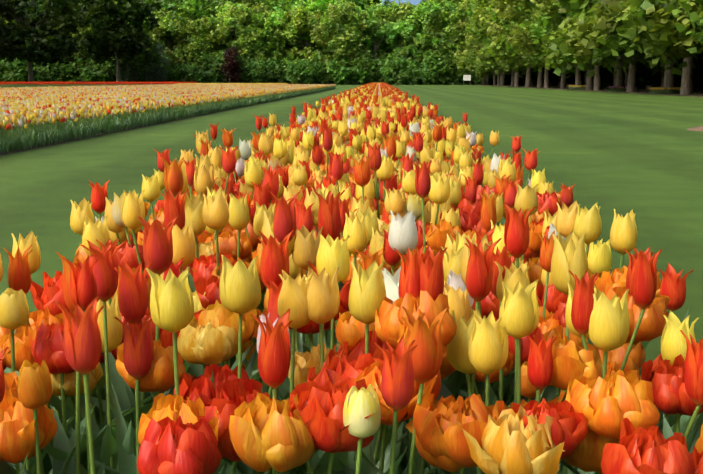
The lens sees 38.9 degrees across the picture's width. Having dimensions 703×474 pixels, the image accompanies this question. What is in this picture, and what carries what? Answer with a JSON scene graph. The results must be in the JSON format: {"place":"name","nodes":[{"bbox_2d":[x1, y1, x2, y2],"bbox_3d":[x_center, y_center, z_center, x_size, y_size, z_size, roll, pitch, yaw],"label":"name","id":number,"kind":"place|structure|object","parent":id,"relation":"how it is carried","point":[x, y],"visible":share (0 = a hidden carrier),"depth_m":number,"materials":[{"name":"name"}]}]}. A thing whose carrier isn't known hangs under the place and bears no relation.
{"place":"outdoors","nodes":[
{"label":"outdoors","id":0,"kind":"place"},
{"bbox_2d":[5,82,30,87],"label":"tulip bed","id":1,"kind":"object","parent":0,"point":[14,85],"visible":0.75,"depth_m":124.97,"materials":[{"name":"orange plant"}]},
{"bbox_2d":[27,82,52,86],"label":"tulip bed","id":2,"kind":"object","parent":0,"point":[38,84],"visible":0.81,"depth_m":124.95,"materials":[{"name":"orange plant"}]},
{"bbox_2d":[49,82,76,86],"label":"tulip bed","id":3,"kind":"object","parent":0,"point":[58,84],"visible":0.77,"depth_m":124.94,"materials":[{"name":"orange plant"}]},
{"bbox_2d":[71,82,97,85],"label":"tulip bed","id":4,"kind":"object","parent":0,"point":[84,84],"visible":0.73,"depth_m":124.89,"materials":[{"name":"orange plant"}]},
{"bbox_2d":[0,91,321,155],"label":"soil","id":5,"kind":"structure","parent":0,"point":[18,150],"depth_m":18.26,"materials":[{"name":"brown soil"}]},
{"bbox_2d":[0,110,56,152],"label":"tulip bed","id":6,"kind":"object","parent":5,"relation":"on","point":[26,136],"visible":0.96,"depth_m":14.92,"materials":[{"name":"green plant"}]},
{"bbox_2d":[0,98,58,103],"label":"tulip bed","id":7,"kind":"object","parent":5,"relation":"on","point":[14,100],"visible":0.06,"depth_m":25.16,"materials":[{"name":"yellow plant"}]},
{"bbox_2d":[0,96,89,101],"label":"tulip bed","id":8,"kind":"object","parent":5,"relation":"on","point":[36,98],"visible":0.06,"depth_m":26.88,"materials":[{"name":"orange plant"}]},
{"bbox_2d":[0,106,100,143],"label":"tulip bed","id":9,"kind":"object","parent":5,"relation":"on","point":[64,127],"visible":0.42,"depth_m":17.16,"materials":[{"name":"green plant"}]},
{"bbox_2d":[1,95,112,98],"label":"tulip bed","id":10,"kind":"object","parent":5,"relation":"on","point":[62,97],"visible":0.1,"depth_m":29.52,"materials":[{"name":"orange plant"}]},
{"bbox_2d":[0,101,131,134],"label":"tulip bed","id":11,"kind":"object","parent":5,"relation":"on","point":[108,124],"visible":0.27,"depth_m":19.76,"materials":[{"name":"green plant"}]},
{"bbox_2d":[1,100,157,128],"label":"tulip bed","id":12,"kind":"object","parent":5,"relation":"on","point":[137,115],"visible":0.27,"depth_m":22.12,"materials":[{"name":"green plant"}]},
{"bbox_2d":[33,93,150,97],"bbox_3d":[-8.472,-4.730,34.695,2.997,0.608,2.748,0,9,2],"label":"tulip bed","id":13,"kind":"object","parent":5,"relation":"on","point":[77,94],"visible":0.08,"depth_m":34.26,"materials":[{"name":"orange plant"}]},
{"bbox_2d":[39,97,178,123],"bbox_3d":[-5.950,-3.162,24.729,2.995,0.611,2.719,0,9,2],"label":"tulip bed","id":14,"kind":"object","parent":5,"relation":"on","point":[163,114],"visible":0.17,"depth_m":24.72,"materials":[{"name":"green plant"}]},
{"bbox_2d":[71,96,195,119],"bbox_3d":[-5.879,-3.549,27.211,3.062,0.603,2.725,0,9,2],"label":"tulip bed","id":15,"kind":"object","parent":5,"relation":"on","point":[185,111],"visible":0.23,"depth_m":26.99,"materials":[{"name":"green plant"}]},
{"bbox_2d":[99,94,223,115],"bbox_3d":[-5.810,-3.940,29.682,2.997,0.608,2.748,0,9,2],"label":"tulip bed","id":16,"kind":"object","parent":5,"relation":"on","point":[200,109],"visible":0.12,"depth_m":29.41,"materials":[{"name":"green plant"}]},
{"bbox_2d":[147,93,234,110],"bbox_3d":[-5.673,-4.718,34.620,2.997,0.608,2.748,0,9,2],"label":"tulip bed","id":17,"kind":"object","parent":5,"relation":"on","point":[228,103],"visible":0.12,"depth_m":34.34,"materials":[{"name":"green plant"}]},
{"bbox_2d":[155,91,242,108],"bbox_3d":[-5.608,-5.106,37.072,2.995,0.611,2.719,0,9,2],"label":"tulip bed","id":18,"kind":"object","parent":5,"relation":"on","point":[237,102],"visible":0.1,"depth_m":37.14,"materials":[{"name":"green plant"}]},
{"bbox_2d":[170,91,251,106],"bbox_3d":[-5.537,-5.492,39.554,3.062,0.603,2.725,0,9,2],"label":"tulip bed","id":19,"kind":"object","parent":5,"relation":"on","point":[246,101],"visible":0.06,"depth_m":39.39,"materials":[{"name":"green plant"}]},
{"bbox_2d":[183,90,265,104],"bbox_3d":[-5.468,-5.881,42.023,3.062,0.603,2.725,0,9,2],"label":"tulip bed","id":20,"kind":"object","parent":5,"relation":"on","point":[254,99],"visible":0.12,"depth_m":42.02,"materials":[{"name":"green plant"}]},
{"bbox_2d":[208,89,281,101],"bbox_3d":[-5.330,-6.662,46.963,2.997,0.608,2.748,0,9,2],"label":"tulip bed","id":21,"kind":"object","parent":5,"relation":"on","point":[267,97],"visible":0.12,"depth_m":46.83,"materials":[{"name":"green plant"}]},
{"bbox_2d":[0,126,702,473],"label":"tulip bed","id":22,"kind":"object","parent":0,"point":[372,314],"visible":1,"depth_m":1.77,"materials":[{"name":"multicoloured plant"}]},
{"bbox_2d":[0,82,702,431],"bbox_3d":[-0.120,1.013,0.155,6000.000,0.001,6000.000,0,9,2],"label":"lawn","id":23,"kind":"structure","parent":0,"point":[640,155],"depth_m":13.02,"materials":[{"name":"green plant"}]},
{"bbox_2d":[0,60,14,81],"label":"bush","id":24,"kind":"object","parent":23,"relation":"on","point":[2,75],"visible":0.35,"depth_m":219.08,"materials":[{"name":"green plant"}]},
{"bbox_2d":[3,57,45,81],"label":"bush","id":25,"kind":"object","parent":23,"relation":"on","point":[18,73],"visible":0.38,"depth_m":217.25,"materials":[{"name":"green plant"}]},
{"bbox_2d":[0,0,84,81],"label":"tree","id":26,"kind":"object","parent":23,"relation":"on","point":[38,38],"visible":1,"depth_m":183.52,"materials":[{"name":"green plant"}]},
{"bbox_2d":[28,0,74,20],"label":"wall tree","id":27,"kind":"object","parent":23,"relation":"on","point":[37,11],"visible":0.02,"depth_m":227.90,"materials":[{"name":"green plant"}]},
{"bbox_2d":[35,62,71,81],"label":"bush","id":28,"kind":"object","parent":23,"relation":"on","point":[54,73],"visible":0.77,"depth_m":216.95,"materials":[{"name":"green plant"}]},
{"bbox_2d":[60,54,93,81],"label":"bush","id":29,"kind":"object","parent":23,"relation":"on","point":[73,76],"visible":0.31,"depth_m":218.60,"materials":[{"name":"green plant"}]},
{"bbox_2d":[71,13,112,66],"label":"wall tree","id":30,"kind":"object","parent":23,"relation":"on","point":[91,30],"visible":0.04,"depth_m":219.45,"materials":[{"name":"green plant"}]},
{"bbox_2d":[77,59,122,81],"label":"bush","id":31,"kind":"object","parent":23,"relation":"on","point":[102,73],"visible":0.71,"depth_m":215.80,"materials":[{"name":"green plant"}]},
{"bbox_2d":[69,0,163,81],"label":"tree","id":32,"kind":"object","parent":23,"relation":"on","point":[107,19],"visible":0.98,"depth_m":201.69,"materials":[{"name":"green plant"}]},
{"bbox_2d":[113,43,140,81],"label":"shrub","id":33,"kind":"object","parent":23,"relation":"on","point":[128,69],"visible":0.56,"depth_m":210.16,"materials":[{"name":"green plant"}]},
{"bbox_2d":[110,59,149,81],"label":"bush","id":34,"kind":"object","parent":23,"relation":"on","point":[142,78],"visible":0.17,"depth_m":218.76,"materials":[{"name":"green plant"}]},
{"bbox_2d":[108,16,164,64],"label":"wall tree","id":35,"kind":"object","parent":23,"relation":"on","point":[149,32],"visible":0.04,"depth_m":221.37,"materials":[{"name":"green plant"}]},
{"bbox_2d":[127,0,181,50],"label":"wall tree","id":36,"kind":"object","parent":23,"relation":"on","point":[163,8],"visible":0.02,"depth_m":227.01,"materials":[{"name":"green plant"}]},
{"bbox_2d":[142,43,169,81],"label":"shrub","id":37,"kind":"object","parent":23,"relation":"on","point":[154,67],"visible":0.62,"depth_m":211.82,"materials":[{"name":"green plant"}]},
{"bbox_2d":[143,53,176,81],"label":"bush","id":38,"kind":"object","parent":23,"relation":"on","point":[171,76],"visible":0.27,"depth_m":219.00,"materials":[{"name":"green plant"}]},
{"bbox_2d":[152,11,191,68],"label":"wall tree","id":39,"kind":"object","parent":23,"relation":"on","point":[168,26],"visible":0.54,"depth_m":222.87,"materials":[{"name":"green plant"}]},
{"bbox_2d":[155,0,215,64],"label":"wall tree","id":40,"kind":"object","parent":23,"relation":"on","point":[197,6],"visible":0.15,"depth_m":228.27,"materials":[{"name":"green plant"}]},
{"bbox_2d":[171,62,200,81],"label":"bush","id":41,"kind":"object","parent":23,"relation":"on","point":[180,72],"visible":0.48,"depth_m":216.33,"materials":[{"name":"green plant"}]},
{"bbox_2d":[174,15,231,70],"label":"wall tree","id":42,"kind":"object","parent":23,"relation":"on","point":[199,38],"visible":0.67,"depth_m":221.01,"materials":[{"name":"green plant"}]},
{"bbox_2d":[184,52,225,82],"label":"bush","id":43,"kind":"object","parent":23,"relation":"on","point":[209,75],"visible":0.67,"depth_m":215.65,"materials":[{"name":"green plant"}]},
{"bbox_2d":[181,0,266,58],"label":"wall tree","id":44,"kind":"object","parent":23,"relation":"on","point":[219,3],"visible":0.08,"depth_m":230.31,"materials":[{"name":"green plant"}]},
{"bbox_2d":[219,45,242,82],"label":"shrub","id":45,"kind":"object","parent":23,"relation":"on","point":[231,66],"visible":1,"depth_m":213.29,"materials":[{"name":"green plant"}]},
{"bbox_2d":[210,54,252,82],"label":"bush","id":46,"kind":"object","parent":23,"relation":"on","point":[240,61],"visible":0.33,"depth_m":215.46,"materials":[{"name":"green plant"}]},
{"bbox_2d":[204,0,267,62],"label":"wall tree","id":47,"kind":"object","parent":23,"relation":"on","point":[241,17],"visible":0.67,"depth_m":221.70,"materials":[{"name":"green plant"}]},
{"bbox_2d":[219,2,288,49],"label":"wall tree","id":48,"kind":"object","parent":23,"relation":"on","point":[260,10],"visible":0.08,"depth_m":228.47,"materials":[{"name":"green plant"}]},
{"bbox_2d":[244,59,273,82],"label":"bush","id":49,"kind":"object","parent":23,"relation":"on","point":[254,73],"visible":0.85,"depth_m":216.08,"materials":[{"name":"green plant"}]},
{"bbox_2d":[246,9,297,65],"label":"wall tree","id":50,"kind":"object","parent":23,"relation":"on","point":[279,52],"visible":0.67,"depth_m":222.89,"materials":[{"name":"green plant"}]},
{"bbox_2d":[254,0,298,47],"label":"wall tree","id":51,"kind":"object","parent":23,"relation":"on","point":[270,3],"visible":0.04,"depth_m":235.68,"materials":[{"name":"green plant"}]},
{"bbox_2d":[259,56,297,83],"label":"bush","id":52,"kind":"object","parent":23,"relation":"on","point":[274,69],"visible":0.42,"depth_m":217.99,"materials":[{"name":"green plant"}]},
{"bbox_2d":[279,57,319,83],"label":"bush","id":53,"kind":"object","parent":23,"relation":"on","point":[300,72],"visible":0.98,"depth_m":214.66,"materials":[{"name":"green plant"}]},
{"bbox_2d":[272,0,327,55],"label":"wall tree","id":54,"kind":"object","parent":23,"relation":"on","point":[286,4],"visible":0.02,"depth_m":234.89,"materials":[{"name":"green plant"}]},
{"bbox_2d":[273,5,336,67],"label":"wall tree","id":55,"kind":"object","parent":23,"relation":"on","point":[300,17],"visible":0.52,"depth_m":224.09,"materials":[{"name":"green plant"}]},
{"bbox_2d":[310,60,338,84],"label":"bush","id":56,"kind":"object","parent":23,"relation":"on","point":[319,69],"visible":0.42,"depth_m":216.88,"materials":[{"name":"green plant"}]},
{"bbox_2d":[296,0,356,61],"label":"wall tree","id":57,"kind":"object","parent":23,"relation":"on","point":[316,5],"visible":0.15,"depth_m":230.23,"materials":[{"name":"green plant"}]},
{"bbox_2d":[307,0,372,83],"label":"wall tree","id":58,"kind":"object","parent":23,"relation":"on","point":[342,18],"visible":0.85,"depth_m":217.70,"materials":[{"name":"green plant"}]},
{"bbox_2d":[321,46,372,84],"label":"bush","id":59,"kind":"object","parent":23,"relation":"on","point":[347,74],"visible":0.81,"depth_m":216.44,"materials":[{"name":"green plant"}]},
{"bbox_2d":[312,0,388,51],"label":"wall tree","id":60,"kind":"object","parent":23,"relation":"on","point":[363,3],"visible":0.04,"depth_m":244.60,"materials":[{"name":"green plant"}]},
{"bbox_2d":[353,0,385,57],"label":"wall tree","id":61,"kind":"object","parent":23,"relation":"on","point":[373,6],"visible":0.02,"depth_m":232.54,"materials":[{"name":"green plant"}]},
{"bbox_2d":[358,55,385,84],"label":"bush","id":62,"kind":"object","parent":23,"relation":"on","point":[374,66],"visible":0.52,"depth_m":216.77,"materials":[{"name":"green plant"}]},
{"bbox_2d":[355,8,399,66],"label":"wall tree","id":63,"kind":"object","parent":23,"relation":"on","point":[374,31],"visible":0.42,"depth_m":221.58,"materials":[{"name":"green plant"}]},
{"bbox_2d":[376,16,422,84],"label":"wall tree","id":64,"kind":"object","parent":23,"relation":"on","point":[404,28],"visible":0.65,"depth_m":221.34,"materials":[{"name":"green plant"}]},
{"bbox_2d":[374,0,424,57],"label":"wall tree","id":65,"kind":"object","parent":23,"relation":"on","point":[394,11],"visible":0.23,"depth_m":227.66,"materials":[{"name":"green plant"}]},
{"bbox_2d":[378,55,421,84],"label":"bush","id":66,"kind":"object","parent":23,"relation":"on","point":[397,72],"visible":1,"depth_m":214.72,"materials":[{"name":"green plant"}]},
{"bbox_2d":[399,0,458,69],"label":"wall tree","id":67,"kind":"object","parent":23,"relation":"on","point":[433,15],"visible":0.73,"depth_m":217.67,"materials":[{"name":"green plant"}]},
{"bbox_2d":[408,55,449,84],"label":"bush","id":68,"kind":"object","parent":23,"relation":"on","point":[429,72],"visible":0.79,"depth_m":216.07,"materials":[{"name":"green plant"}]},
{"bbox_2d":[436,51,470,84],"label":"bush","id":69,"kind":"object","parent":23,"relation":"on","point":[455,75],"visible":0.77,"depth_m":216.44,"materials":[{"name":"green plant"}]},
{"bbox_2d":[464,72,505,84],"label":"bush","id":70,"kind":"object","parent":23,"relation":"on","point":[475,80],"visible":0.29,"depth_m":215.11,"materials":[{"name":"green plant"}]},
{"bbox_2d":[193,97,510,184],"bbox_3d":[0.141,-0.859,9.444,1.875,0.821,9.247,0,9,2],"label":"tulip bed","id":71,"kind":"object","parent":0,"point":[426,133],"visible":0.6,"depth_m":6.17,"materials":[{"name":"yellow plant"}]},
{"bbox_2d":[316,94,421,109],"bbox_3d":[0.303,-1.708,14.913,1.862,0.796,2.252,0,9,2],"label":"tulip bed","id":72,"kind":"object","parent":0,"point":[354,101],"visible":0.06,"depth_m":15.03,"materials":[{"name":"yellow plant"}]},
{"bbox_2d":[332,92,415,101],"bbox_3d":[0.398,-2.327,18.787,1.756,0.815,2.258,0,9,2],"label":"tulip bed","id":73,"kind":"object","parent":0,"point":[349,96],"visible":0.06,"depth_m":18.63,"materials":[{"name":"orange plant"}]},
{"bbox_2d":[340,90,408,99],"bbox_3d":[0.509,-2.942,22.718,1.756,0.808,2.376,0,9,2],"label":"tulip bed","id":74,"kind":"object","parent":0,"point":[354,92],"depth_m":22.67,"materials":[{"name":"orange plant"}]},
{"bbox_2d":[380,0,421,5],"bbox_3d":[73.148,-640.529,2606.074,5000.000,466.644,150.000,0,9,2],"label":"sky","id":75,"kind":"structure","parent":0,"point":[414,2],"depth_m":2601.50,"materials":[{"name":"blue"}]},
{"bbox_2d":[462,84,702,96],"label":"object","id":76,"kind":"structure","parent":0,"point":[694,94],"depth_m":99.47,"materials":[{"name":"brown soil"}]},
{"bbox_2d":[443,0,497,84],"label":"avenue tree","id":77,"kind":"object","parent":76,"relation":"on","point":[459,21],"visible":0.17,"depth_m":203.15,"materials":[{"name":"green plant"}]},
{"bbox_2d":[452,0,488,84],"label":"avenue tree","id":78,"kind":"object","parent":76,"relation":"on","point":[487,78],"depth_m":209.37,"materials":[{"name":"green plant"}]},
{"bbox_2d":[465,18,511,84],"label":"avenue tree","id":79,"kind":"object","parent":76,"relation":"on","point":[469,67],"depth_m":195.96,"materials":[{"name":"green plant"}]},
{"bbox_2d":[462,25,520,85],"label":"avenue tree","id":80,"kind":"object","parent":76,"relation":"on","point":[470,36],"visible":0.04,"depth_m":173.10,"materials":[{"name":"green plant"}]},
{"bbox_2d":[463,23,521,85],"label":"avenue tree","id":81,"kind":"object","parent":76,"relation":"on","point":[498,75],"visible":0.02,"depth_m":189.03,"materials":[{"name":"green plant"}]},
{"bbox_2d":[472,26,514,85],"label":"avenue tree","id":82,"kind":"object","parent":76,"relation":"on","point":[480,64],"visible":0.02,"depth_m":165.95,"materials":[{"name":"green plant"}]},
{"bbox_2d":[466,9,525,84],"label":"avenue tree","id":83,"kind":"object","parent":76,"relation":"on","point":[481,41],"depth_m":180.40,"materials":[{"name":"green plant"}]},
{"bbox_2d":[464,0,544,86],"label":"avenue tree","id":84,"kind":"object","parent":76,"relation":"on","point":[480,6],"visible":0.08,"depth_m":157.54,"materials":[{"name":"green plant"}]},
{"bbox_2d":[475,0,537,86],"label":"avenue tree","id":85,"kind":"object","parent":76,"relation":"on","point":[492,29],"visible":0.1,"depth_m":143.88,"materials":[{"name":"green plant"}]},
{"bbox_2d":[479,0,550,84],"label":"avenue tree","id":86,"kind":"object","parent":76,"relation":"on","point":[488,2],"depth_m":150.89,"materials":[{"name":"green plant"}]},
{"bbox_2d":[487,0,551,87],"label":"avenue tree","id":87,"kind":"object","parent":76,"relation":"on","point":[499,43],"visible":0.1,"depth_m":134.53,"materials":[{"name":"green plant"}]},
{"bbox_2d":[489,0,560,87],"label":"avenue tree","id":88,"kind":"object","parent":76,"relation":"on","point":[519,20],"visible":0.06,"depth_m":128.22,"materials":[{"name":"green plant"}]},
{"bbox_2d":[507,0,586,88],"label":"avenue tree","id":89,"kind":"object","parent":76,"relation":"on","point":[520,28],"visible":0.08,"depth_m":121.46,"materials":[{"name":"green plant"}]},
{"bbox_2d":[542,70,557,85],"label":"hedge","id":90,"kind":"object","parent":76,"relation":"on","point":[553,77],"visible":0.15,"depth_m":176.03,"materials":[{"name":"green plant"}]},
{"bbox_2d":[511,0,593,84],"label":"avenue tree","id":91,"kind":"object","parent":76,"relation":"on","point":[529,46],"visible":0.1,"depth_m":112.87,"materials":[{"name":"green plant"}]},
{"bbox_2d":[528,0,593,89],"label":"avenue tree","id":92,"kind":"object","parent":76,"relation":"on","point":[548,13],"visible":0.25,"depth_m":102.60,"materials":[{"name":"green plant"}]},
{"bbox_2d":[558,67,584,84],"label":"hedge","id":93,"kind":"object","parent":76,"relation":"on","point":[571,80],"visible":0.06,"depth_m":153.16,"materials":[{"name":"green plant"}]},
{"bbox_2d":[541,0,643,90],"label":"avenue tree","id":94,"kind":"object","parent":76,"relation":"on","point":[553,58],"visible":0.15,"depth_m":99.30,"materials":[{"name":"green plant"}]},
{"bbox_2d":[549,0,644,85],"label":"avenue tree","id":95,"kind":"object","parent":76,"relation":"on","point":[619,81],"visible":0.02,"depth_m":91.45,"materials":[{"name":"green plant"}]},
{"bbox_2d":[551,0,674,89],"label":"avenue tree","id":96,"kind":"object","parent":76,"relation":"on","point":[591,36],"visible":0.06,"depth_m":76.32,"materials":[{"name":"green plant"}]},
{"bbox_2d":[608,86,637,91],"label":"tulip bed","id":97,"kind":"object","parent":76,"relation":"on","point":[618,88],"visible":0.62,"depth_m":90.63,"materials":[{"name":"green plant"}]},
{"bbox_2d":[559,0,698,91],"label":"avenue tree","id":98,"kind":"object","parent":76,"relation":"on","point":[578,49],"visible":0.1,"depth_m":83.58,"materials":[{"name":"green plant"}]},
{"bbox_2d":[578,0,702,94],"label":"avenue tree","id":99,"kind":"object","parent":76,"relation":"on","point":[621,34],"visible":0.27,"depth_m":69.43,"materials":[{"name":"green plant"}]},
{"bbox_2d":[618,0,702,63],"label":"avenue tree","id":100,"kind":"object","parent":76,"relation":"on","point":[642,14],"visible":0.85,"depth_m":61.88,"materials":[{"name":"green plant"}]},
{"bbox_2d":[648,87,680,93],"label":"tulip bed","id":101,"kind":"object","parent":76,"relation":"on","point":[674,90],"visible":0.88,"depth_m":76.81,"materials":[{"name":"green plant"}]},
{"bbox_2d":[659,0,702,17],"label":"avenue tree","id":102,"kind":"object","parent":76,"relation":"on","point":[686,5],"visible":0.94,"depth_m":56.54,"materials":[{"name":"green plant"}]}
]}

